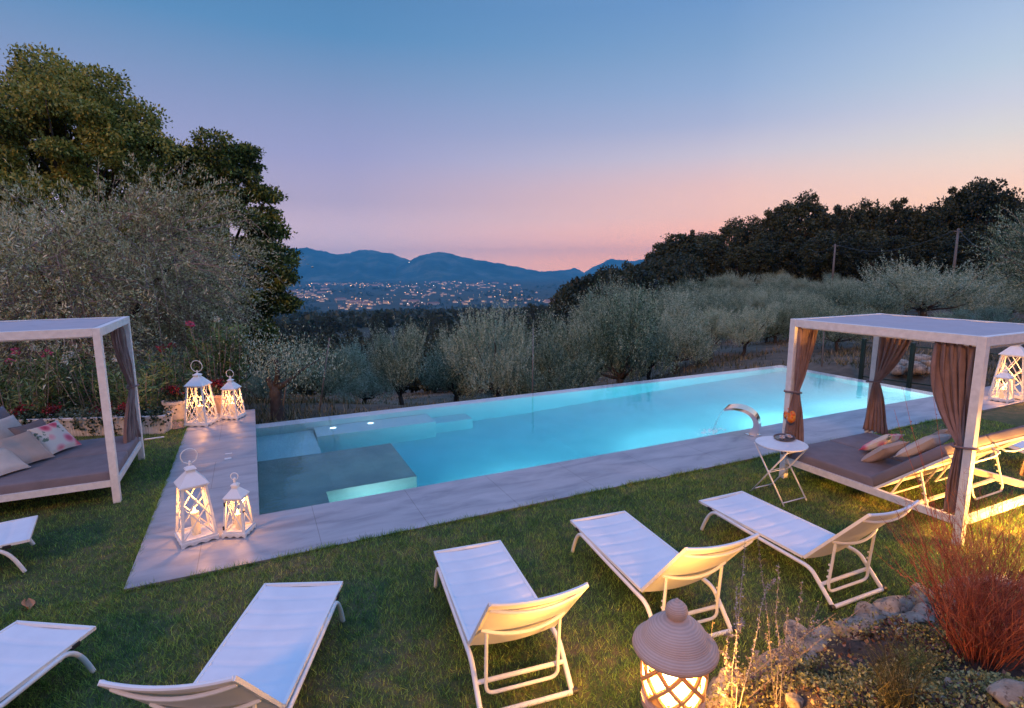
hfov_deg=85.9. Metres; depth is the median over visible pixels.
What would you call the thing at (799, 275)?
oak tree
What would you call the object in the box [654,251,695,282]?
valley tree
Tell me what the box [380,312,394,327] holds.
valley tree
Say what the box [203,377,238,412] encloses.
flower pot
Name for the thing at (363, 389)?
olive tree
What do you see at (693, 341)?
olive tree
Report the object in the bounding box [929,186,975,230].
oak tree
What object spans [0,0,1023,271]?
sky
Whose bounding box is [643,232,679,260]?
oak tree
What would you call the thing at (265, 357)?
valley tree
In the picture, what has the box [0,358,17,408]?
oleander
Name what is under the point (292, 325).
valley tree
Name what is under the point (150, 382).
oleander
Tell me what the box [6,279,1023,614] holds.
ground
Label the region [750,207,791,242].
oak tree
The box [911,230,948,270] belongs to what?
oak tree
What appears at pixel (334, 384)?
olive tree
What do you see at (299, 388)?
valley tree
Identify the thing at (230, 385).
candle lantern
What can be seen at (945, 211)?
oak tree
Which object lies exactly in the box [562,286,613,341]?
valley tree
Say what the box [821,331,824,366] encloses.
stake
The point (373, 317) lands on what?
valley tree
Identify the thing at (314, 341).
valley tree
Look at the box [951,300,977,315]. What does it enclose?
olive tree
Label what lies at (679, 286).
olive tree
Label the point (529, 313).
valley tree
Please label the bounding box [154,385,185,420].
flower pot
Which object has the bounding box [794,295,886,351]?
olive tree
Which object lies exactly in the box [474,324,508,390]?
valley tree
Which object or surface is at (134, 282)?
olive tree
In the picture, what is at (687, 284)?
olive tree
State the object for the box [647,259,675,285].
valley tree
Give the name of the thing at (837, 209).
oak tree
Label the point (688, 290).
olive tree
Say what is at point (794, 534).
sun lounger
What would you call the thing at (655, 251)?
oak tree
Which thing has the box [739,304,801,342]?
olive tree
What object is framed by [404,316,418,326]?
valley tree
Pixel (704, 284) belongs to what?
olive tree
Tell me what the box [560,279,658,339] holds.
olive tree
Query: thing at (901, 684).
weeds
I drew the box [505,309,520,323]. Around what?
valley tree
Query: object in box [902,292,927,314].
olive tree
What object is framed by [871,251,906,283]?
oak tree
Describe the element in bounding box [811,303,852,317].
olive tree
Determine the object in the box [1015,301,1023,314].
olive tree
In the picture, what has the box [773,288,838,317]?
olive tree
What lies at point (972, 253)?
oak tree
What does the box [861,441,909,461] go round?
cushion
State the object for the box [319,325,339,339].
valley tree
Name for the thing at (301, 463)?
water
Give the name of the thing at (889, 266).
oak tree
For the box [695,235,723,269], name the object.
oak tree
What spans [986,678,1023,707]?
stone
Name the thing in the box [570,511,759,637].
sun lounger
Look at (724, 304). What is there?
olive tree
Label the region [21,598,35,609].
fallen leaf
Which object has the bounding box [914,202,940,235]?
oak tree
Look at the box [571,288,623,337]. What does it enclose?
olive tree
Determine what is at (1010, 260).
olive tree
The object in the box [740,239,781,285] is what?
oak tree
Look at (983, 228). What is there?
oak tree
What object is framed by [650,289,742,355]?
olive tree
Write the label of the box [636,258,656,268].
valley tree
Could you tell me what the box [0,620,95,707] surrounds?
sun lounger
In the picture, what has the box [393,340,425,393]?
valley tree
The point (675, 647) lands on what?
garden lamp
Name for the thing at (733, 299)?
olive tree
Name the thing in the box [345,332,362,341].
valley tree
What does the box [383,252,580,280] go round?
mountain
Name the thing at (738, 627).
dry flower stalks
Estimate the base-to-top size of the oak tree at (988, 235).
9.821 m
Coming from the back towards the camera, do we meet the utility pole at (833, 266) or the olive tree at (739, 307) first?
the utility pole at (833, 266)
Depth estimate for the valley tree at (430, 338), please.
62.19 m
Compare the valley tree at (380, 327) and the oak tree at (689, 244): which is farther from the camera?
the valley tree at (380, 327)
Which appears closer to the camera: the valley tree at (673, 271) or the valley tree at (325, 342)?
the valley tree at (673, 271)
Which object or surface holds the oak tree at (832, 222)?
on the ground at (394, 297)
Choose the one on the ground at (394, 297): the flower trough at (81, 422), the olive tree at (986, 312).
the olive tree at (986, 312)
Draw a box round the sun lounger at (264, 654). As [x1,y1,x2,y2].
[97,581,344,707]
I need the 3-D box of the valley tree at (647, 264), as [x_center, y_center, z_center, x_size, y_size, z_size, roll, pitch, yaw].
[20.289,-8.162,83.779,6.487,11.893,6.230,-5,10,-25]
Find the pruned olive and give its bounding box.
[216,310,349,419]
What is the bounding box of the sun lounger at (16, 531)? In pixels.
[0,515,37,572]
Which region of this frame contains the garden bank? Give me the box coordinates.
[758,589,1023,707]
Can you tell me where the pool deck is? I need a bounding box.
[124,381,1023,590]
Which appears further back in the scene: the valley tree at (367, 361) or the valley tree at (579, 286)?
the valley tree at (579, 286)
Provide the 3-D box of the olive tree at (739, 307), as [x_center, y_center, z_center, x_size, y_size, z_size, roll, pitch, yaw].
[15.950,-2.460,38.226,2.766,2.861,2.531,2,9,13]
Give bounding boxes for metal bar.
[144,436,163,440]
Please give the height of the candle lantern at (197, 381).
1.264 m
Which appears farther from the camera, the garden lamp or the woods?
the woods
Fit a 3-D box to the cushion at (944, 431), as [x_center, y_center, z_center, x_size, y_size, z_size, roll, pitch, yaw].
[5.564,1.107,7.207,0.460,0.147,0.460,5,-39,-36]
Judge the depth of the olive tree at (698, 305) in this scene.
38.83 m
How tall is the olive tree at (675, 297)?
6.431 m
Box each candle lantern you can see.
[174,448,218,549]
[184,360,218,426]
[220,370,246,419]
[221,472,255,538]
[988,345,1023,399]
[988,363,1014,402]
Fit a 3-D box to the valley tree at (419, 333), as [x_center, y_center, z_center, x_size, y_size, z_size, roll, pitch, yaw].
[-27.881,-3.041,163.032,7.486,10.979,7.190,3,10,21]
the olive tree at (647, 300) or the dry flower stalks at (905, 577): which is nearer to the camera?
the dry flower stalks at (905, 577)
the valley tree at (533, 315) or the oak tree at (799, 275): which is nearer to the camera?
the oak tree at (799, 275)
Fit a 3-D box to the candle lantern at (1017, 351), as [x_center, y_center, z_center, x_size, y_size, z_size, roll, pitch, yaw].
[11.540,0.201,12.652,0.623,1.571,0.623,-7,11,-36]
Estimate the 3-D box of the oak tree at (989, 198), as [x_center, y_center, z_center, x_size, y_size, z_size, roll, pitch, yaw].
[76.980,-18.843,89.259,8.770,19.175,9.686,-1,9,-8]
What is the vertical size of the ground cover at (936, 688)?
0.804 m
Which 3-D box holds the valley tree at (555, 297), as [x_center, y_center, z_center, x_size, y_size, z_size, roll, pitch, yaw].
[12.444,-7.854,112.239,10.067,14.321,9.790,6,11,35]
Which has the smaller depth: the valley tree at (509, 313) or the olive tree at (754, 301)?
the olive tree at (754, 301)
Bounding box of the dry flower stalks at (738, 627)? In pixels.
[717,539,768,707]
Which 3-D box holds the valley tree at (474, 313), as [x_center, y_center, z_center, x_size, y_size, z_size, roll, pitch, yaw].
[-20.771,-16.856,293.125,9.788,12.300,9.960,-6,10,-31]
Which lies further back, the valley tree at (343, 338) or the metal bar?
the valley tree at (343, 338)
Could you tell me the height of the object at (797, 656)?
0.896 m
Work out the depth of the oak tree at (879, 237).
91.84 m
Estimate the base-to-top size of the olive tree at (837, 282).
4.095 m
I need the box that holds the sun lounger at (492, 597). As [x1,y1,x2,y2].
[434,540,588,707]
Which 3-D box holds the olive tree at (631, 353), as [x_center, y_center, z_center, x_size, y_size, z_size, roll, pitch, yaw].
[4.343,-0.445,22.018,4.013,6.104,4.997,-7,11,-38]
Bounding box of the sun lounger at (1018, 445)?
[990,440,1023,456]
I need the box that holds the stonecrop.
[775,567,1023,688]
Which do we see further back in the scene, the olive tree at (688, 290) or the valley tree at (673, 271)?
the valley tree at (673, 271)
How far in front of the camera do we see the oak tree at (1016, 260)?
79.78 m
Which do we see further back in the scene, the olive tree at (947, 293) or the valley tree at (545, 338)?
the valley tree at (545, 338)
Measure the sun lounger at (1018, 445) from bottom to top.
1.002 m
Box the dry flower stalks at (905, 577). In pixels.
[873,390,959,622]
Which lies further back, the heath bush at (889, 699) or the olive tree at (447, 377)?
the olive tree at (447, 377)
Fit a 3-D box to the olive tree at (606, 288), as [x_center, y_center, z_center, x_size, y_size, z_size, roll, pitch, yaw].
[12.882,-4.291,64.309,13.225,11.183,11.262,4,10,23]
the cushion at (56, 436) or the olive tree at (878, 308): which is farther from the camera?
the olive tree at (878, 308)
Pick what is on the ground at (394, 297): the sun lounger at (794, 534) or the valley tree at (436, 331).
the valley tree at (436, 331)
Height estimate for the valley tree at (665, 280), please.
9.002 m
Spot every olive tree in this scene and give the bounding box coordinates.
[0,150,312,414]
[243,367,294,398]
[273,331,368,400]
[318,330,405,403]
[360,314,430,404]
[417,319,503,401]
[437,290,543,398]
[482,310,558,397]
[508,325,608,395]
[527,304,627,385]
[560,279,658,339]
[562,266,684,383]
[567,269,658,315]
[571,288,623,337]
[579,277,656,309]
[580,282,646,339]
[612,291,666,320]
[620,281,702,338]
[621,282,683,304]
[629,311,683,379]
[637,299,720,373]
[642,283,703,298]
[643,291,718,344]
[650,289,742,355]
[661,290,715,336]
[668,277,702,291]
[670,281,685,291]
[672,277,720,295]
[688,289,731,306]
[694,283,730,295]
[694,302,737,355]
[702,288,750,310]
[704,271,731,286]
[704,285,729,298]
[712,295,757,320]
[714,299,782,355]
[717,291,739,304]
[721,269,759,292]
[726,300,755,322]
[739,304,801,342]
[746,290,796,309]
[748,297,800,342]
[756,270,775,283]
[756,271,795,284]
[763,293,806,330]
[764,300,809,314]
[773,268,797,279]
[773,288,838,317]
[783,276,821,289]
[792,285,812,293]
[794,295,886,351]
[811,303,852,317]
[816,277,911,314]
[818,271,840,285]
[822,292,857,305]
[823,276,856,288]
[824,284,856,301]
[825,273,857,286]
[844,302,875,315]
[851,297,901,314]
[854,249,1008,316]
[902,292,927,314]
[915,264,1023,310]
[929,306,978,319]
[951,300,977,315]
[955,194,1023,321]
[972,302,1020,322]
[976,300,1004,316]
[1000,288,1023,316]
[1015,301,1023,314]
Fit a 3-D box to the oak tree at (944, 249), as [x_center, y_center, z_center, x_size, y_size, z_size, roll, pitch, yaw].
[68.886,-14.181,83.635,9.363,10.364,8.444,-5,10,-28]
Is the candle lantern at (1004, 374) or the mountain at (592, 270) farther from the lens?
the mountain at (592, 270)
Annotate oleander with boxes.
[0,347,57,415]
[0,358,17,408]
[18,343,93,413]
[59,351,140,412]
[107,355,168,409]
[133,343,198,413]
[182,321,238,413]
[208,316,252,410]
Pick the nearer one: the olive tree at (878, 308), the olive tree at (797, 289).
the olive tree at (878, 308)
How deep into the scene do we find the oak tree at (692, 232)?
111.04 m
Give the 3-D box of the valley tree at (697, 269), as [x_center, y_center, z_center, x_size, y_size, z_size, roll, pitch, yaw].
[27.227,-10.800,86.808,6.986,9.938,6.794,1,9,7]
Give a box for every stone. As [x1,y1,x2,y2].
[785,692,803,707]
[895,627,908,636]
[909,582,923,593]
[944,677,959,689]
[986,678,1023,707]
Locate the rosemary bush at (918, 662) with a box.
[890,635,951,678]
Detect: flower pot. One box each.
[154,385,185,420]
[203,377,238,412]
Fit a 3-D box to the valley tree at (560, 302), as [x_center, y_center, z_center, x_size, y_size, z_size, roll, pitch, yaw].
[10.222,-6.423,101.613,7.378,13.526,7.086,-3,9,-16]
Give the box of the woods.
[24,282,561,336]
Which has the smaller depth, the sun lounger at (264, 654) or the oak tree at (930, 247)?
the sun lounger at (264, 654)
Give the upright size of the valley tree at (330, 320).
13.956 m
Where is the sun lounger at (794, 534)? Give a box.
[699,491,919,610]
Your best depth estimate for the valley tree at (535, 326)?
71.13 m
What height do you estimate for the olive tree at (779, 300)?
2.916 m
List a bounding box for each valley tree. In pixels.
[242,342,297,385]
[243,344,273,384]
[273,318,285,334]
[273,330,325,395]
[273,333,286,344]
[284,321,300,332]
[292,322,316,338]
[300,335,334,349]
[305,333,335,348]
[313,345,335,363]
[317,315,341,334]
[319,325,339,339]
[323,333,344,347]
[331,334,348,348]
[336,339,370,390]
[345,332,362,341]
[349,327,362,335]
[349,334,373,348]
[352,340,386,393]
[355,316,365,327]
[368,314,383,329]
[369,318,382,333]
[373,323,391,335]
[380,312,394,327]
[393,326,410,342]
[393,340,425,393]
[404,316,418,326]
[405,320,418,327]
[409,331,458,392]
[410,326,427,343]
[421,322,476,388]
[426,321,444,336]
[452,310,460,320]
[464,311,480,323]
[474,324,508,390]
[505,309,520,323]
[516,323,555,345]
[521,303,540,320]
[523,310,532,321]
[527,313,538,324]
[533,315,543,326]
[535,319,568,371]
[539,307,546,317]
[547,303,556,319]
[548,282,570,313]
[548,282,572,323]
[551,301,570,328]
[554,275,591,324]
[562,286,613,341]
[583,273,608,290]
[592,265,615,284]
[596,264,619,279]
[600,268,616,284]
[600,268,620,285]
[602,263,646,291]
[613,260,639,282]
[621,266,670,295]
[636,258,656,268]
[640,262,656,277]
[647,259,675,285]
[651,277,675,293]
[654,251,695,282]
[655,258,680,281]
[661,253,684,272]
[663,263,691,290]
[671,255,707,286]
[673,249,704,278]
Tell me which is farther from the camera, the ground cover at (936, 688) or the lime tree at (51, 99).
the lime tree at (51, 99)
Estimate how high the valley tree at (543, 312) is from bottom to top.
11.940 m
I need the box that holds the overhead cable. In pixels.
[803,230,1011,251]
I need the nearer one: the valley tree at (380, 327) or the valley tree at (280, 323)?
the valley tree at (380, 327)
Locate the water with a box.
[256,365,932,514]
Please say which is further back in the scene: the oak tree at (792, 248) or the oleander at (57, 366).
the oak tree at (792, 248)
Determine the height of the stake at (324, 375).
1.907 m
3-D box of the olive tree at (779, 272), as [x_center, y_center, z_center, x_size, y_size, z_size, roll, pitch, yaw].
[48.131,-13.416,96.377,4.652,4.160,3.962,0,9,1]
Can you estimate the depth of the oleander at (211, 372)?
12.38 m
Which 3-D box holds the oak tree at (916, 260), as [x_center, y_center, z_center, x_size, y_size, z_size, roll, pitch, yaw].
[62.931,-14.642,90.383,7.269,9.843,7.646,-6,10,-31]
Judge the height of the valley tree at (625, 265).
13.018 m
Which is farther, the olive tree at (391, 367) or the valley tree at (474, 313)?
the valley tree at (474, 313)
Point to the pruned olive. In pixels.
(276, 386)
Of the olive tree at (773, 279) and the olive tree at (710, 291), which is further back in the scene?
the olive tree at (773, 279)
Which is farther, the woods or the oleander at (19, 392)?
the woods
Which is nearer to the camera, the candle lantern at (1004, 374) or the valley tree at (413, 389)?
the candle lantern at (1004, 374)
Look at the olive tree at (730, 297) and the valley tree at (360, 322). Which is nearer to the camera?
the olive tree at (730, 297)
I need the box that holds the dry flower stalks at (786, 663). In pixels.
[758,540,821,707]
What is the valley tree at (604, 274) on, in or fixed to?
on the ground at (394, 297)
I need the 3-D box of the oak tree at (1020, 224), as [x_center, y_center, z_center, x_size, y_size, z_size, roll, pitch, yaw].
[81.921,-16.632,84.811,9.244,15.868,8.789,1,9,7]
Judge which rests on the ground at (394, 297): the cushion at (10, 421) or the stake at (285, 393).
the stake at (285, 393)
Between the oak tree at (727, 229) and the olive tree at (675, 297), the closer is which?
the olive tree at (675, 297)
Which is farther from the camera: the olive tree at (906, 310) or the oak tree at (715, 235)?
the oak tree at (715, 235)
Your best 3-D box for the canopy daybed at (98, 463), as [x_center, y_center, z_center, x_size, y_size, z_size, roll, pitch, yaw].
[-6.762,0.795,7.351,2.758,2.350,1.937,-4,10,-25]
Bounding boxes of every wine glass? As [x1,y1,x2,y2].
[783,408,789,428]
[786,411,795,432]
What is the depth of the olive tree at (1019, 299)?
47.28 m
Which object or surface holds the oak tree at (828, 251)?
on the ground at (394, 297)
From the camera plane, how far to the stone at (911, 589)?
4.88 m
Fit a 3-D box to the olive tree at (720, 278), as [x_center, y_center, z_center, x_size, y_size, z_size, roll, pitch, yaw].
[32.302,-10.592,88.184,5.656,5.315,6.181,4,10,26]
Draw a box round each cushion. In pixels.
[0,406,9,418]
[0,415,20,438]
[0,431,54,463]
[0,448,30,475]
[8,418,45,434]
[27,420,81,453]
[859,434,903,450]
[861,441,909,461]
[894,434,951,456]
[931,429,951,439]
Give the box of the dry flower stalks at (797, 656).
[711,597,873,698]
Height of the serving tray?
0.017 m
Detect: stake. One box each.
[283,375,287,406]
[319,338,329,409]
[532,328,533,392]
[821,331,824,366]
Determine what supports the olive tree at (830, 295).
on the ground at (394, 297)
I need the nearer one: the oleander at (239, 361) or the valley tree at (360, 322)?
the oleander at (239, 361)
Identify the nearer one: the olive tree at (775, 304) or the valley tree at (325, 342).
the olive tree at (775, 304)
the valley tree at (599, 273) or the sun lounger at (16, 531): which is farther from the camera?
the valley tree at (599, 273)
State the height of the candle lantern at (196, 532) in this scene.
1.054 m
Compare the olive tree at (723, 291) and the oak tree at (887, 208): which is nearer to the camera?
the olive tree at (723, 291)
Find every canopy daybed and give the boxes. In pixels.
[0,316,144,502]
[779,313,1023,545]
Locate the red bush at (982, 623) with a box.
[880,461,1023,671]
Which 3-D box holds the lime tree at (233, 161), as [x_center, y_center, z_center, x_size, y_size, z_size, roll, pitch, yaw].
[-13.046,-3.603,25.103,6.873,12.399,6.734,-5,10,-26]
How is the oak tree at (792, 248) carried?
on the ground at (394, 297)
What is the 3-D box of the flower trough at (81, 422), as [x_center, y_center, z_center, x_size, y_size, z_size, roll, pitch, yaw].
[-7.809,1.179,10.213,1.201,0.649,0.705,-1,9,-6]
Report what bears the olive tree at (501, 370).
on the ground at (394, 297)
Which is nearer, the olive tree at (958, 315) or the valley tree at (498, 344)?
the olive tree at (958, 315)
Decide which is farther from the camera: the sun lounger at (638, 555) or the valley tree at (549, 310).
the valley tree at (549, 310)
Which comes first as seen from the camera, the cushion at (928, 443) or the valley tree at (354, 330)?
the cushion at (928, 443)
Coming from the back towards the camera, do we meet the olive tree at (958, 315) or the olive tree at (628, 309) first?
the olive tree at (628, 309)
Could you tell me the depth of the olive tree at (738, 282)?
88.07 m
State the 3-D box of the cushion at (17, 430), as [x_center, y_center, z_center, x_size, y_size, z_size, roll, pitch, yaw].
[-6.753,1.187,7.837,0.147,0.530,0.530,-36,6,7]
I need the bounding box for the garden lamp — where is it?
[632,598,719,707]
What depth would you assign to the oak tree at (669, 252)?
100.29 m
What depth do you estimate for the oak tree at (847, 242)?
88.40 m
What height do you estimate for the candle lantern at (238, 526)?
0.729 m
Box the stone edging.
[705,574,1021,707]
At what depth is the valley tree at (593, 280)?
89.88 m
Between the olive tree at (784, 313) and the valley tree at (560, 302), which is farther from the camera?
the valley tree at (560, 302)
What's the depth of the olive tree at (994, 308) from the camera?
44.04 m
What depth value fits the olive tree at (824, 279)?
83.06 m
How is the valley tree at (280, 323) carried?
on the ground at (394, 297)
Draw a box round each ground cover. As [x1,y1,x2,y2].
[705,619,1023,707]
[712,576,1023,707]
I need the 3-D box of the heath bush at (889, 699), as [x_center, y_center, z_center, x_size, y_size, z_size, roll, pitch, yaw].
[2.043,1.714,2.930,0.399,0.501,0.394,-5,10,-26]
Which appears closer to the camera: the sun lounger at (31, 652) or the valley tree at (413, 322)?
the sun lounger at (31, 652)
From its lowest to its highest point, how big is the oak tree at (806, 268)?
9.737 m
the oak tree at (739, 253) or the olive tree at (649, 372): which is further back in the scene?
the oak tree at (739, 253)
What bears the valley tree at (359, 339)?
on the ground at (394, 297)
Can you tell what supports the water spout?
on the pool deck
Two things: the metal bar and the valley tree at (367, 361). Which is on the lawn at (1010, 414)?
the metal bar
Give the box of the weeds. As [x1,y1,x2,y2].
[738,593,1009,707]
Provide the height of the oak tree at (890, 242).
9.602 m
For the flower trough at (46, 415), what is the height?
0.685 m
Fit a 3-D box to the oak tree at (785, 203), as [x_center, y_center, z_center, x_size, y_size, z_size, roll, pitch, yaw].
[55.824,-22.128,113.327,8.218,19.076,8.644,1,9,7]
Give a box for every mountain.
[232,247,409,281]
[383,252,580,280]
[541,259,643,276]
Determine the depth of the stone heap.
16.60 m
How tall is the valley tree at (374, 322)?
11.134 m
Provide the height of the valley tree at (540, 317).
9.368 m
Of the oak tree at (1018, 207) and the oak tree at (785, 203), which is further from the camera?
the oak tree at (785, 203)
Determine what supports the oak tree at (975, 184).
on the ground at (394, 297)
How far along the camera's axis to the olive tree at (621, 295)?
56.92 m
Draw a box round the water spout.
[695,404,760,436]
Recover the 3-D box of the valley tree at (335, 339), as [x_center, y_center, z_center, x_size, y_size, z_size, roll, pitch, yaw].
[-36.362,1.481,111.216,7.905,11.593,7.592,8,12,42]
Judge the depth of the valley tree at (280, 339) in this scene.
106.70 m
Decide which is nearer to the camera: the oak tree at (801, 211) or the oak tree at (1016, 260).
the oak tree at (1016, 260)
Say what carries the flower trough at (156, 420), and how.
on the lawn at (1010, 414)
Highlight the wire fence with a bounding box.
[858,338,1021,387]
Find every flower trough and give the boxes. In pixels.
[8,402,70,424]
[54,401,121,436]
[112,401,176,434]
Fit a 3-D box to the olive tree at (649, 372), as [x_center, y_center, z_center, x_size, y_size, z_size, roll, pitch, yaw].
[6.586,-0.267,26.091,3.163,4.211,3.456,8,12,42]
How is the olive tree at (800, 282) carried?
on the ground at (394, 297)
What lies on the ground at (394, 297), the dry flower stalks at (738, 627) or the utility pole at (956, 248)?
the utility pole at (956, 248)
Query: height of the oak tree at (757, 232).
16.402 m
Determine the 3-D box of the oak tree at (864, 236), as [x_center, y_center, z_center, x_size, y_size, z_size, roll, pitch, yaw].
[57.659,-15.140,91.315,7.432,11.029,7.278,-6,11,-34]
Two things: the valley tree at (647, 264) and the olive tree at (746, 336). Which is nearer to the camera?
the olive tree at (746, 336)
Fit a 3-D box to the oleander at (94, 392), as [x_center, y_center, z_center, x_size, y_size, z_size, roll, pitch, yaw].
[-8.230,0.954,11.100,1.327,2.154,1.118,3,10,20]
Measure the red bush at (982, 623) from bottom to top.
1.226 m
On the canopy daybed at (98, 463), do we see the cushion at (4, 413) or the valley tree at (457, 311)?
the cushion at (4, 413)
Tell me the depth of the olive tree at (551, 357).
20.48 m
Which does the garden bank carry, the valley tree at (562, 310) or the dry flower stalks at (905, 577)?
the dry flower stalks at (905, 577)
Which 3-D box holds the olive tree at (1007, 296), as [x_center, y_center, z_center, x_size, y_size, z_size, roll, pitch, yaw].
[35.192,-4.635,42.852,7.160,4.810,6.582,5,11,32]
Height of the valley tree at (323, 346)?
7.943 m
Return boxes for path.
[172,419,185,429]
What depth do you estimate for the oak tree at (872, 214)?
101.11 m
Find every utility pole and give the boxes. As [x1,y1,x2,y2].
[831,244,835,281]
[952,228,962,272]
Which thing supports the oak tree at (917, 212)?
on the ground at (394, 297)
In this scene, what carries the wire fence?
on the ground at (394, 297)
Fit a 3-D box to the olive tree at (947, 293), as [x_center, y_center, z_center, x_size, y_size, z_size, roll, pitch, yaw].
[28.576,-4.411,38.000,8.618,5.789,7.922,5,11,32]
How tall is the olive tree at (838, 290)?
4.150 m
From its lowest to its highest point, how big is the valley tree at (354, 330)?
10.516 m
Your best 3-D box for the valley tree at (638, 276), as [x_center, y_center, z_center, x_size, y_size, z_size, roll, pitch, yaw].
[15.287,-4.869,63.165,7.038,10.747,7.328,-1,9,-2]
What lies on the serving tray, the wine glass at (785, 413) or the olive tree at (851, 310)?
the wine glass at (785, 413)
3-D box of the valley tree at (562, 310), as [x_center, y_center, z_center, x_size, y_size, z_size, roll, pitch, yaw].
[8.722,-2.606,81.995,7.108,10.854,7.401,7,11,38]
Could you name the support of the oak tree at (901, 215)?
on the ground at (394, 297)
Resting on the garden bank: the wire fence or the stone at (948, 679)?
the stone at (948, 679)
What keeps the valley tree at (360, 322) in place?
on the ground at (394, 297)
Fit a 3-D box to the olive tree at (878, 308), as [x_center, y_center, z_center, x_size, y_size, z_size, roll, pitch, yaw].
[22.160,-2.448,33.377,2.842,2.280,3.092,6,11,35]
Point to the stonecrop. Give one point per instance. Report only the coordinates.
(935, 638)
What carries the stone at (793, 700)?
on the garden bank
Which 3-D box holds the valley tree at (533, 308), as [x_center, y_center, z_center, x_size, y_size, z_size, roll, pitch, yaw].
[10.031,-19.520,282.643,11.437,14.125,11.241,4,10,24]
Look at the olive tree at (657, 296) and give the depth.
53.34 m
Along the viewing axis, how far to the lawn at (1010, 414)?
5.20 m
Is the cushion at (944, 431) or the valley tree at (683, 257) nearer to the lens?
the cushion at (944, 431)
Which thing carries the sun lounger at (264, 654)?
on the lawn at (1010, 414)
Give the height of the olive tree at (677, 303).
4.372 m
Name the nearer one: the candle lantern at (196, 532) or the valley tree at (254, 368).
the candle lantern at (196, 532)
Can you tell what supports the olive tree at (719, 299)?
on the ground at (394, 297)
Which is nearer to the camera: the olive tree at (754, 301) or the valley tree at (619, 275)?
the olive tree at (754, 301)
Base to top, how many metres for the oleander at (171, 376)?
2.162 m
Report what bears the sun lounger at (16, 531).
on the lawn at (1010, 414)
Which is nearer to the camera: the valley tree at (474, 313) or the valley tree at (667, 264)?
the valley tree at (667, 264)
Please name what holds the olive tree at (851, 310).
on the ground at (394, 297)
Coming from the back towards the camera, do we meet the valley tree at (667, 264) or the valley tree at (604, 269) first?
the valley tree at (604, 269)
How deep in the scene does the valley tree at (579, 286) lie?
80.67 m
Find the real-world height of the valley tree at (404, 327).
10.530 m
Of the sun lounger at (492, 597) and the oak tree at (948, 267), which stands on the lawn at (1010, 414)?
the sun lounger at (492, 597)
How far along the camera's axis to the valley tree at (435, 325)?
173.98 m
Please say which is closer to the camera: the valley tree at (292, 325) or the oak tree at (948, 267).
the oak tree at (948, 267)
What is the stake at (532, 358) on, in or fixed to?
on the ground at (394, 297)
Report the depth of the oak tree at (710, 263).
100.78 m
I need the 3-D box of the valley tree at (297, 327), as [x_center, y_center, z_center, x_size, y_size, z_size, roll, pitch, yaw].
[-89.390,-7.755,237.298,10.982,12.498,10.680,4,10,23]
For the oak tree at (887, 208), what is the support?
on the ground at (394, 297)
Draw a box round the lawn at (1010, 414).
[0,402,1023,707]
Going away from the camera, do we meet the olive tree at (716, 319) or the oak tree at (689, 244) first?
the olive tree at (716, 319)
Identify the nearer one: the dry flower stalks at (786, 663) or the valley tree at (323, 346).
the dry flower stalks at (786, 663)
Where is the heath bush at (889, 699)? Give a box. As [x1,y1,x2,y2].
[849,614,948,707]
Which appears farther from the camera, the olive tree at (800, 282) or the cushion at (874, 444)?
the olive tree at (800, 282)
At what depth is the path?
10.72 m
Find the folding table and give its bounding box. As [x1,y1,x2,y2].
[750,436,808,506]
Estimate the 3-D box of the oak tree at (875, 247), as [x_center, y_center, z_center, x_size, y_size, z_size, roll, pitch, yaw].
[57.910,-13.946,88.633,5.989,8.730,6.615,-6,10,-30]
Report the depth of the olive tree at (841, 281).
77.95 m
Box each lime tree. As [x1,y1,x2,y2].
[0,42,222,371]
[138,126,304,388]
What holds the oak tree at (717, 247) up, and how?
on the ground at (394, 297)
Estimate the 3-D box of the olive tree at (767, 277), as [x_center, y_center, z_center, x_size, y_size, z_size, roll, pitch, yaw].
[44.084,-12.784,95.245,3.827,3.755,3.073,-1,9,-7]
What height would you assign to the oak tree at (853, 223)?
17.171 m
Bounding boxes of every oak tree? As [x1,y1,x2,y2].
[641,243,663,262]
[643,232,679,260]
[652,240,703,264]
[660,233,709,274]
[688,230,694,239]
[693,232,714,242]
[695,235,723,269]
[701,239,733,277]
[704,231,730,257]
[705,256,723,277]
[717,216,747,248]
[720,246,759,280]
[728,215,768,251]
[732,241,773,283]
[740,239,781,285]
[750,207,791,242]
[769,199,799,241]
[776,188,833,242]
[778,235,808,281]
[791,242,821,284]
[795,229,854,284]
[798,236,841,282]
[801,234,849,276]
[802,203,840,239]
[823,231,874,282]
[829,203,870,237]
[831,204,850,231]
[848,229,879,282]
[848,240,893,285]
[853,197,889,237]
[856,229,894,282]
[868,204,892,235]
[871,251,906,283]
[873,197,919,242]
[873,256,904,272]
[874,235,918,274]
[886,234,924,285]
[894,205,923,238]
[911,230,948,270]
[912,195,966,262]
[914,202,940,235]
[918,227,956,282]
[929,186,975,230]
[931,226,996,275]
[939,247,973,279]
[946,177,1023,238]
[949,249,992,280]
[950,176,996,224]
[959,230,1016,277]
[970,186,1023,236]
[970,223,1018,284]
[988,239,1023,281]
[1014,216,1023,236]
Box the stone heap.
[888,354,930,375]
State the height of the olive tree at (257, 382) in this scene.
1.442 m
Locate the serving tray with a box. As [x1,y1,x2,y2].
[773,433,795,440]

